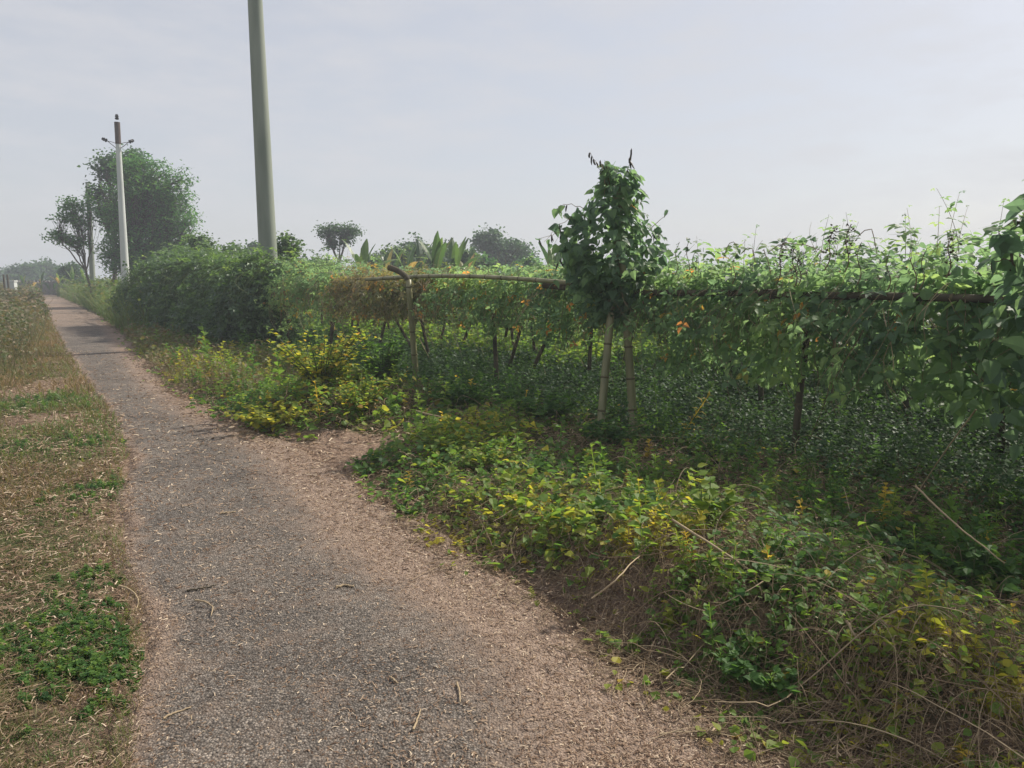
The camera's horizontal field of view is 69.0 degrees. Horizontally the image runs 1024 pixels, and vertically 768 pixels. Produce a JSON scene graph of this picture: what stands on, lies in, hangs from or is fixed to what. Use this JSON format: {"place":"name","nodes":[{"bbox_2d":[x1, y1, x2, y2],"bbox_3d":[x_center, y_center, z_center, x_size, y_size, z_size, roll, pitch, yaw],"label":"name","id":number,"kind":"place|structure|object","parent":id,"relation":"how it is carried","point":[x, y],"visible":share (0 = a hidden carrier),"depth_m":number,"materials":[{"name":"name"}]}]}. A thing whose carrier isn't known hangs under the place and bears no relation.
{"place":"outdoors","nodes":[
{"label":"outdoors","id":0,"kind":"place"},
{"bbox_2d":[242,239,258,255],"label":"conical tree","id":1,"kind":"object","parent":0,"point":[252,244],"visible":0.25,"depth_m":58.74,"materials":[{"name":"green plant"}]},
{"bbox_2d":[42,294,796,767],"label":"path","id":2,"kind":"structure","parent":0,"point":[86,332],"depth_m":3.34,"materials":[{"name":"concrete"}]},
{"bbox_2d":[53,272,63,296],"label":"banana plant","id":3,"kind":"object","parent":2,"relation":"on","point":[57,282],"visible":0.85,"depth_m":59.47,"materials":[{"name":"green plant"}]},
{"bbox_2d":[0,279,1023,767],"bbox_3d":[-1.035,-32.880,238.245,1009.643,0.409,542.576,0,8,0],"label":"ground","id":4,"kind":"structure","parent":0,"point":[336,439],"depth_m":4.08,"materials":[{"name":"soil"}]},
{"bbox_2d":[0,266,11,282],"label":"tree","id":5,"kind":"object","parent":4,"relation":"on","point":[3,269],"visible":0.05,"depth_m":127.17,"materials":[{"name":"green plant"}]},
{"bbox_2d":[5,280,17,289],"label":"gate pillar","id":6,"kind":"structure","parent":4,"relation":"on","point":[13,284],"depth_m":51.34,"materials":[{"name":"concrete"}]},
{"bbox_2d":[0,279,43,293],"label":"dry weeds","id":7,"kind":"object","parent":4,"relation":"on","point":[24,285],"visible":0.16,"depth_m":55.25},
{"bbox_2d":[0,259,49,280],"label":"tree","id":8,"kind":"object","parent":4,"relation":"on","point":[31,272],"visible":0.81,"depth_m":103.04,"materials":[{"name":"green plant"}]},
{"bbox_2d":[0,286,66,389],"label":"dry weeds","id":9,"kind":"object","parent":4,"relation":"on","point":[21,307],"visible":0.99,"depth_m":19.38,"materials":[{"name":"plant"}]},
{"bbox_2d":[29,272,49,294],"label":"banana plant","id":10,"kind":"object","parent":4,"relation":"on","point":[46,284],"visible":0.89,"depth_m":63.38,"materials":[{"name":"green plant"}]},
{"bbox_2d":[17,280,65,294],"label":"boundary wall","id":11,"kind":"structure","parent":4,"relation":"on","point":[46,290],"depth_m":66.70,"materials":[{"name":"concrete"}]},
{"bbox_2d":[28,256,60,281],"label":"tree","id":12,"kind":"object","parent":4,"relation":"on","point":[46,264],"visible":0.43,"depth_m":107.94,"materials":[{"name":"green plant"}]},
{"bbox_2d":[57,266,82,284],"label":"banana plant","id":13,"kind":"object","parent":4,"relation":"on","point":[72,275],"visible":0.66,"depth_m":56.35,"materials":[{"name":"green plant"}]},
{"bbox_2d":[41,185,103,297],"bbox_3d":[-21.943,-6.830,37.395,3.244,6.153,1.666,0,8,0],"label":"thin tree","id":14,"kind":"object","parent":4,"relation":"on","point":[75,220],"visible":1,"depth_m":37.12,"materials":[{"name":"green plant"}]},
{"bbox_2d":[0,379,145,748],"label":"clover patch","id":15,"kind":"object","parent":4,"relation":"on","point":[97,664],"visible":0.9,"depth_m":3.25,"materials":[{"name":"green plant"}]},
{"bbox_2d":[52,260,95,284],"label":"tree","id":16,"kind":"object","parent":4,"relation":"on","point":[67,267],"visible":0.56,"depth_m":62.87,"materials":[{"name":"green plant"}]},
{"bbox_2d":[0,312,149,767],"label":"grass","id":17,"kind":"structure","parent":4,"relation":"on","point":[55,338],"depth_m":5.71,"materials":[{"name":"plant"}]},
{"bbox_2d":[0,361,152,767],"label":"straw","id":18,"kind":"object","parent":4,"relation":"on","point":[4,677],"visible":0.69,"depth_m":3.70,"materials":[{"name":"plant"}]},
{"bbox_2d":[85,182,95,283],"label":"utility pole","id":19,"kind":"object","parent":4,"relation":"on","point":[91,267],"visible":0.31,"depth_m":45.29,"materials":[{"name":"concrete"}]},
{"bbox_2d":[20,274,167,330],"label":"tall grass","id":20,"kind":"structure","parent":4,"relation":"on","point":[98,304],"depth_m":30.39,"materials":[{"name":"plant"}]},
{"bbox_2d":[77,144,149,285],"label":"sparse tree","id":21,"kind":"object","parent":4,"relation":"on","point":[104,174],"visible":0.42,"depth_m":42.42,"materials":[{"name":"green plant"}]},
{"bbox_2d":[101,114,133,288],"bbox_3d":[-17.372,-7.503,33.321,1.288,8.754,0.377,-3,9,-22],"label":"utility pole","id":22,"kind":"object","parent":4,"relation":"on","point":[122,227],"visible":0.89,"depth_m":33.08,"materials":[{"name":"concrete"}]},
{"bbox_2d":[118,585,138,611],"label":"twig","id":23,"kind":"object","parent":4,"relation":"on","point":[129,589],"visible":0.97,"depth_m":3.75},
{"bbox_2d":[91,144,205,278],"bbox_3d":[-19.273,-8.249,39.395,6.034,8.441,4.470,-3,9,-18],"label":"broadleaf tree","id":24,"kind":"object","parent":4,"relation":"on","point":[154,210],"visible":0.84,"depth_m":38.76,"materials":[{"name":"green plant"}]},
{"bbox_2d":[105,243,201,321],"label":"bean vine","id":25,"kind":"object","parent":4,"relation":"on","point":[132,277],"visible":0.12,"depth_m":23.91,"materials":[{"name":"green plant"}]},
{"bbox_2d":[113,241,234,328],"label":"bush","id":26,"kind":"object","parent":4,"relation":"on","point":[150,280],"visible":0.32,"depth_m":21.64,"materials":[{"name":"green plant"}]},
{"bbox_2d":[140,238,258,341],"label":"bush","id":27,"kind":"object","parent":4,"relation":"on","point":[189,271],"visible":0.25,"depth_m":19.32,"materials":[{"name":"green plant"}]},
{"bbox_2d":[177,230,229,255],"bbox_3d":[-12.492,-4.382,29.683,2.316,3.481,1.841,0,8,0],"label":"bushy tree","id":28,"kind":"object","parent":4,"relation":"on","point":[191,239],"visible":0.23,"depth_m":29.35,"materials":[{"name":"green plant"}]},
{"bbox_2d":[219,240,253,257],"bbox_3d":[-11.767,-4.531,31.721,1.918,3.186,1.531,4,9,28],"label":"bushy tree","id":29,"kind":"object","parent":4,"relation":"on","point":[229,246],"visible":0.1,"depth_m":31.38,"materials":[{"name":"green plant"}]},
{"bbox_2d":[123,321,355,404],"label":"tall grass","id":30,"kind":"structure","parent":4,"relation":"on","point":[155,350],"depth_m":13.23,"materials":[{"name":"plant"}]},
{"bbox_2d":[165,239,345,350],"bbox_3d":[-5.835,-2.004,17.056,3.117,2.607,4.540,-7,11,-39],"label":"bush","id":31,"kind":"object","parent":4,"relation":"on","point":[227,304],"visible":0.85,"depth_m":15.98,"materials":[{"name":"green plant"}]},
{"bbox_2d":[248,0,276,264],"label":"utility pole","id":32,"kind":"object","parent":4,"relation":"on","point":[266,224],"visible":0.63,"depth_m":16.83,"materials":[{"name":"concrete"}]},
{"bbox_2d":[217,395,319,429],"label":"yellow bush","id":33,"kind":"object","parent":4,"relation":"on","point":[262,419],"visible":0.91,"depth_m":7.73,"materials":[{"name":"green plant"}]},
{"bbox_2d":[276,230,306,265],"bbox_3d":[-6.278,-2.826,20.834,1.273,2.922,1.092,0,8,0],"label":"bushy tree","id":34,"kind":"object","parent":4,"relation":"on","point":[286,244],"visible":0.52,"depth_m":20.54,"materials":[{"name":"green plant"}]},
{"bbox_2d":[265,326,380,385],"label":"yellow bush","id":35,"kind":"object","parent":4,"relation":"on","point":[304,365],"visible":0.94,"depth_m":8.40,"materials":[{"name":"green plant"}]},
{"bbox_2d":[311,220,366,266],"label":"umbrella tree","id":36,"kind":"object","parent":4,"relation":"on","point":[348,233],"visible":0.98,"depth_m":45.00,"materials":[{"name":"green plant"}]},
{"bbox_2d":[312,373,405,415],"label":"yellow bush","id":37,"kind":"object","parent":4,"relation":"on","point":[370,400],"visible":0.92,"depth_m":7.90,"materials":[{"name":"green plant"}]},
{"bbox_2d":[343,239,398,315],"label":"banana plant","id":38,"kind":"object","parent":4,"relation":"on","point":[364,252],"visible":0.23,"depth_m":26.90,"materials":[{"name":"green plant"}]},
{"bbox_2d":[344,453,401,474],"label":"leafy weed","id":39,"kind":"object","parent":4,"relation":"on","point":[358,467],"visible":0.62,"depth_m":6.17,"materials":[{"name":"green plant"}]},
{"bbox_2d":[353,252,393,268],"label":"bush","id":40,"kind":"object","parent":4,"relation":"on","point":[373,254],"visible":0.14,"depth_m":39.17,"materials":[{"name":"green plant"}]},
{"bbox_2d":[353,328,408,383],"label":"green bush","id":41,"kind":"object","parent":4,"relation":"on","point":[389,357],"visible":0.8,"depth_m":8.87,"materials":[{"name":"green plant"}]},
{"bbox_2d":[372,249,404,273],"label":"banana plant","id":42,"kind":"object","parent":4,"relation":"on","point":[386,257],"visible":0.13,"depth_m":30.79,"materials":[{"name":"green plant"}]},
{"bbox_2d":[375,250,402,266],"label":"banana plant","id":43,"kind":"object","parent":4,"relation":"on","point":[399,255],"visible":0.16,"depth_m":34.32,"materials":[{"name":"green plant"}]},
{"bbox_2d":[375,243,410,268],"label":"bush","id":44,"kind":"object","parent":4,"relation":"on","point":[397,250],"visible":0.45,"depth_m":41.13,"materials":[{"name":"green plant"}]},
{"bbox_2d":[391,245,425,272],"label":"banana plant","id":45,"kind":"object","parent":4,"relation":"on","point":[411,256],"visible":0.21,"depth_m":32.64,"materials":[{"name":"green plant"}]},
{"bbox_2d":[383,490,435,517],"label":"leafy weed","id":46,"kind":"object","parent":4,"relation":"on","point":[409,511],"visible":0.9,"depth_m":5.11,"materials":[{"name":"green plant"}]},
{"bbox_2d":[390,232,429,268],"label":"tree","id":47,"kind":"object","parent":4,"relation":"on","point":[407,243],"visible":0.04,"depth_m":49.01,"materials":[{"name":"green plant"}]},
{"bbox_2d":[400,243,429,267],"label":"bush","id":48,"kind":"object","parent":4,"relation":"on","point":[407,247],"visible":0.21,"depth_m":42.09,"materials":[{"name":"green plant"}]},
{"bbox_2d":[401,241,432,271],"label":"banana plant","id":49,"kind":"object","parent":4,"relation":"on","point":[419,251],"visible":0.11,"depth_m":33.84,"materials":[{"name":"green plant"}]},
{"bbox_2d":[417,231,454,270],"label":"banana plant","id":50,"kind":"object","parent":4,"relation":"on","point":[439,246],"visible":0.44,"depth_m":29.23,"materials":[{"name":"green plant"}]},
{"bbox_2d":[424,244,458,263],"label":"bush","id":51,"kind":"object","parent":4,"relation":"on","point":[446,250],"visible":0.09,"depth_m":41.18,"materials":[{"name":"green plant"}]},
{"bbox_2d":[416,421,472,452],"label":"leafy weed","id":52,"kind":"object","parent":4,"relation":"on","point":[440,442],"visible":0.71,"depth_m":6.46,"materials":[{"name":"green plant"}]},
{"bbox_2d":[414,237,486,270],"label":"banana plant","id":53,"kind":"object","parent":4,"relation":"on","point":[455,252],"visible":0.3,"depth_m":30.50,"materials":[{"name":"green plant"}]},
{"bbox_2d":[444,243,481,268],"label":"bush","id":54,"kind":"object","parent":4,"relation":"on","point":[465,256],"visible":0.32,"depth_m":40.16,"materials":[{"name":"green plant"}]},
{"bbox_2d":[423,375,505,412],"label":"green bush","id":55,"kind":"object","parent":4,"relation":"on","point":[459,392],"visible":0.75,"depth_m":8.30,"materials":[{"name":"green plant"}]},
{"bbox_2d":[458,250,475,269],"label":"banana plant","id":56,"kind":"object","parent":4,"relation":"on","point":[471,254],"visible":0.09,"depth_m":33.89,"materials":[{"name":"green plant"}]},
{"bbox_2d":[472,251,496,270],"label":"bush","id":57,"kind":"object","parent":4,"relation":"on","point":[486,260],"visible":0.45,"depth_m":43.16,"materials":[{"name":"green plant"}]},
{"bbox_2d":[447,438,522,470],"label":"yellow bush","id":58,"kind":"object","parent":4,"relation":"on","point":[467,458],"visible":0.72,"depth_m":6.01,"materials":[{"name":"green plant"}]},
{"bbox_2d":[467,222,541,271],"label":"dense tree","id":59,"kind":"object","parent":4,"relation":"on","point":[493,245],"visible":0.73,"depth_m":60.34,"materials":[{"name":"green plant"}]},
{"bbox_2d":[0,319,1023,767],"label":"straw litter","id":60,"kind":"object","parent":4,"relation":"on","point":[452,603],"visible":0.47,"depth_m":3.67,"materials":[{"name":"plant"}]},
{"bbox_2d":[22,320,1023,767],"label":"creeper leaves","id":61,"kind":"object","parent":4,"relation":"on","point":[518,497],"visible":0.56,"depth_m":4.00,"materials":[{"name":"green plant"}]},
{"bbox_2d":[592,556,639,598],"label":"dry stalk","id":62,"kind":"object","parent":61,"relation":"on","point":[609,585],"visible":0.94,"depth_m":3.17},
{"bbox_2d":[514,252,543,270],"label":"bush","id":63,"kind":"object","parent":4,"relation":"on","point":[529,261],"visible":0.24,"depth_m":43.24,"materials":[{"name":"green plant"}]},
{"bbox_2d":[501,388,584,423],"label":"green bush","id":64,"kind":"object","parent":4,"relation":"on","point":[552,402],"visible":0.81,"depth_m":7.74,"materials":[{"name":"green plant"}]},
{"bbox_2d":[538,242,561,274],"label":"banana plant","id":65,"kind":"object","parent":4,"relation":"on","point":[557,257],"visible":0.1,"depth_m":25.80,"materials":[{"name":"green plant"}]},
{"bbox_2d":[105,318,1023,767],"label":"weeds","id":66,"kind":"object","parent":4,"relation":"on","point":[841,488],"visible":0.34,"depth_m":4.77,"materials":[{"name":"green plant"}]},
{"bbox_2d":[574,410,640,446],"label":"green bush","id":67,"kind":"object","parent":4,"relation":"on","point":[597,432],"visible":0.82,"depth_m":6.89,"materials":[{"name":"green plant"}]},
{"bbox_2d":[595,629,651,655],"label":"leafy weed","id":68,"kind":"object","parent":4,"relation":"on","point":[614,641],"visible":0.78,"depth_m":3.21,"materials":[{"name":"green plant"}]},
{"bbox_2d":[592,486,660,526],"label":"leafy weed","id":69,"kind":"object","parent":4,"relation":"on","point":[599,501],"visible":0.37,"depth_m":4.21,"materials":[{"name":"green plant"}]},
{"bbox_2d":[231,321,1023,531],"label":"undergrowth","id":70,"kind":"object","parent":4,"relation":"on","point":[690,386],"visible":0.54,"depth_m":7.99,"materials":[{"name":"plant"}]},
{"bbox_2d":[284,302,1009,419],"bbox_3d":[6.962,-1.933,23.850,23.981,0.737,50.466,-6,10,-38],"label":"bright ground cover","id":71,"kind":"object","parent":4,"relation":"on","point":[551,349],"visible":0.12,"depth_m":15.88,"materials":[{"name":"green plant"}]},
{"bbox_2d":[284,191,1019,459],"bbox_3d":[-2.149,-1.805,15.385,5.405,2.524,32.716,-6,10,-37],"label":"bamboo trellis","id":72,"kind":"object","parent":4,"relation":"on","point":[629,361],"visible":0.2,"depth_m":7.60,"materials":[{"name":"wood"}]},
{"bbox_2d":[254,251,412,333],"bbox_3d":[-3.468,-1.835,14.732,2.462,1.770,3.266,-6,10,-38],"label":"bean vine","id":73,"kind":"object","parent":72,"relation":"attached to","point":[299,286],"visible":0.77,"depth_m":14.39,"materials":[{"name":"green plant"}]},
{"bbox_2d":[301,247,508,356],"bbox_3d":[-1.722,-1.439,12.370,2.598,1.786,4.085,-6,10,-37],"label":"bean vine","id":74,"kind":"object","parent":72,"relation":"attached to","point":[386,296],"visible":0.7,"depth_m":11.87,"materials":[{"name":"green plant"}]},
{"bbox_2d":[398,248,590,373],"bbox_3d":[0.078,-1.115,10.083,2.573,1.627,3.429,-6,10,-37],"label":"bean vine","id":75,"kind":"object","parent":72,"relation":"hanging from","point":[505,296],"visible":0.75,"depth_m":9.51,"materials":[{"name":"green plant"}]},
{"bbox_2d":[535,148,681,328],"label":"climbing vine","id":76,"kind":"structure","parent":72,"relation":"attached to","point":[580,259],"depth_m":7.41,"materials":[{"name":"green plant"}]},
{"bbox_2d":[500,239,801,384],"bbox_3d":[1.652,-0.794,8.048,2.628,1.680,3.280,-6,10,-36],"label":"bean vine","id":77,"kind":"object","parent":72,"relation":"attached to","point":[662,324],"visible":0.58,"depth_m":7.36,"materials":[{"name":"green plant"}]},
{"bbox_2d":[690,252,698,276],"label":"bean shoot","id":78,"kind":"object","parent":77,"relation":"attached to","point":[693,265],"visible":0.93,"depth_m":6.90,"materials":[{"name":"green plant"}]},
{"bbox_2d":[304,252,1023,349],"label":"vine canopy","id":79,"kind":"object","parent":72,"relation":"on","point":[493,270],"visible":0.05,"depth_m":9.56,"materials":[{"name":"green plant"}]},
{"bbox_2d":[672,205,989,442],"bbox_3d":[2.887,-0.556,6.549,2.634,1.919,2.620,-7,11,-39],"label":"bean vine","id":80,"kind":"object","parent":72,"relation":"attached to","point":[771,338],"visible":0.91,"depth_m":6.13,"materials":[{"name":"green plant"}]},
{"bbox_2d":[767,237,788,284],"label":"bean shoot","id":81,"kind":"object","parent":80,"relation":"attached to","point":[780,256],"visible":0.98,"depth_m":5.82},
{"bbox_2d":[786,245,800,286],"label":"bean shoot","id":82,"kind":"object","parent":80,"relation":"attached to","point":[792,262],"visible":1,"depth_m":5.81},
{"bbox_2d":[723,229,876,273],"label":"tendrils","id":83,"kind":"object","parent":80,"relation":"attached to","point":[796,244],"visible":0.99,"depth_m":5.71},
{"bbox_2d":[792,251,807,285],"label":"bean shoot","id":84,"kind":"object","parent":80,"relation":"attached to","point":[797,260],"visible":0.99,"depth_m":5.82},
{"bbox_2d":[819,224,840,270],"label":"bean shoot","id":85,"kind":"object","parent":80,"relation":"attached to","point":[828,240],"visible":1,"depth_m":5.30,"materials":[{"name":"plant"}]},
{"bbox_2d":[838,223,858,271],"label":"bean shoot","id":86,"kind":"object","parent":80,"relation":"attached to","point":[846,241],"visible":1,"depth_m":5.31,"materials":[{"name":"plant"}]},
{"bbox_2d":[853,242,867,283],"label":"bean shoot","id":87,"kind":"object","parent":80,"relation":"attached to","point":[859,259],"visible":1,"depth_m":5.32,"materials":[{"name":"green plant"}]},
{"bbox_2d":[881,249,894,290],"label":"bean shoot","id":88,"kind":"object","parent":80,"relation":"attached to","point":[890,252],"visible":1,"depth_m":5.13,"materials":[{"name":"green plant"}]},
{"bbox_2d":[810,180,1023,462],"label":"bean vine","id":89,"kind":"object","parent":72,"relation":"attached to","point":[956,388],"visible":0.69,"depth_m":5.17,"materials":[{"name":"green plant"}]},
{"bbox_2d":[908,241,916,289],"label":"bean shoot","id":90,"kind":"object","parent":89,"relation":"attached to","point":[913,248],"visible":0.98,"depth_m":5.03,"materials":[{"name":"green plant"}]},
{"bbox_2d":[915,249,926,289],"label":"bean shoot","id":91,"kind":"object","parent":89,"relation":"attached to","point":[920,268],"visible":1,"depth_m":4.94,"materials":[{"name":"green plant"}]},
{"bbox_2d":[939,231,964,277],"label":"bean shoot","id":92,"kind":"object","parent":89,"relation":"attached to","point":[951,239],"visible":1,"depth_m":4.72,"materials":[{"name":"plant"}]},
{"bbox_2d":[687,462,740,538],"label":"leafy weed","id":93,"kind":"object","parent":4,"relation":"on","point":[710,495],"visible":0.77,"depth_m":3.86,"materials":[{"name":"green plant"}]},
{"bbox_2d":[671,519,812,612],"bbox_3d":[1.016,0.810,3.356,0.036,0.211,0.786,-6,10,-37],"label":"dry stalk","id":94,"kind":"object","parent":4,"relation":"on","point":[703,539],"visible":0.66,"depth_m":3.44,"materials":[{"name":"plant"}]},
{"bbox_2d":[711,629,823,698],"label":"leafy weed","id":95,"kind":"object","parent":4,"relation":"on","point":[754,678],"visible":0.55,"depth_m":2.84,"materials":[{"name":"green plant"}]},
{"bbox_2d":[731,538,842,594],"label":"leafy weed","id":96,"kind":"object","parent":4,"relation":"on","point":[752,551],"visible":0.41,"depth_m":3.31,"materials":[{"name":"green plant"}]},
{"bbox_2d":[836,655,849,758],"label":"dry stalk","id":97,"kind":"object","parent":4,"relation":"on","point":[837,724],"visible":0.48,"depth_m":2.56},
{"bbox_2d":[845,620,871,661],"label":"dry stalk","id":98,"kind":"object","parent":4,"relation":"on","point":[850,628],"visible":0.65,"depth_m":2.80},
{"bbox_2d":[854,515,948,563],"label":"leafy weed","id":99,"kind":"object","parent":4,"relation":"on","point":[893,524],"visible":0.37,"depth_m":4.17,"materials":[{"name":"green plant"}]},
{"bbox_2d":[863,610,961,659],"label":"leafy weed","id":100,"kind":"object","parent":4,"relation":"on","point":[924,642],"visible":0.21,"depth_m":2.75,"materials":[{"name":"green plant"}]},
{"bbox_2d":[910,409,976,504],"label":"dry stalk","id":101,"kind":"object","parent":4,"relation":"on","point":[971,415],"visible":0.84,"depth_m":4.31,"materials":[{"name":"plant"}]},
{"bbox_2d":[914,486,1004,563],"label":"dry stalk","id":102,"kind":"object","parent":4,"relation":"on","point":[941,511],"visible":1,"depth_m":3.56,"materials":[{"name":"plant"}]},
{"bbox_2d":[917,530,1023,595],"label":"leafy weed","id":103,"kind":"object","parent":4,"relation":"on","point":[984,559],"visible":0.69,"depth_m":3.68,"materials":[{"name":"green plant"}]},
{"bbox_2d":[959,670,1023,713],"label":"leafy weed","id":104,"kind":"object","parent":4,"relation":"on","point":[980,697],"visible":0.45,"depth_m":2.48,"materials":[{"name":"green plant"}]},
{"bbox_2d":[971,194,1023,534],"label":"climbing vine","id":105,"kind":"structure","parent":4,"relation":"on","point":[1007,258],"depth_m":4.37,"materials":[{"name":"green plant"}]},
{"bbox_2d":[0,0,1023,278],"label":"sky","id":106,"kind":"structure","parent":0,"point":[394,119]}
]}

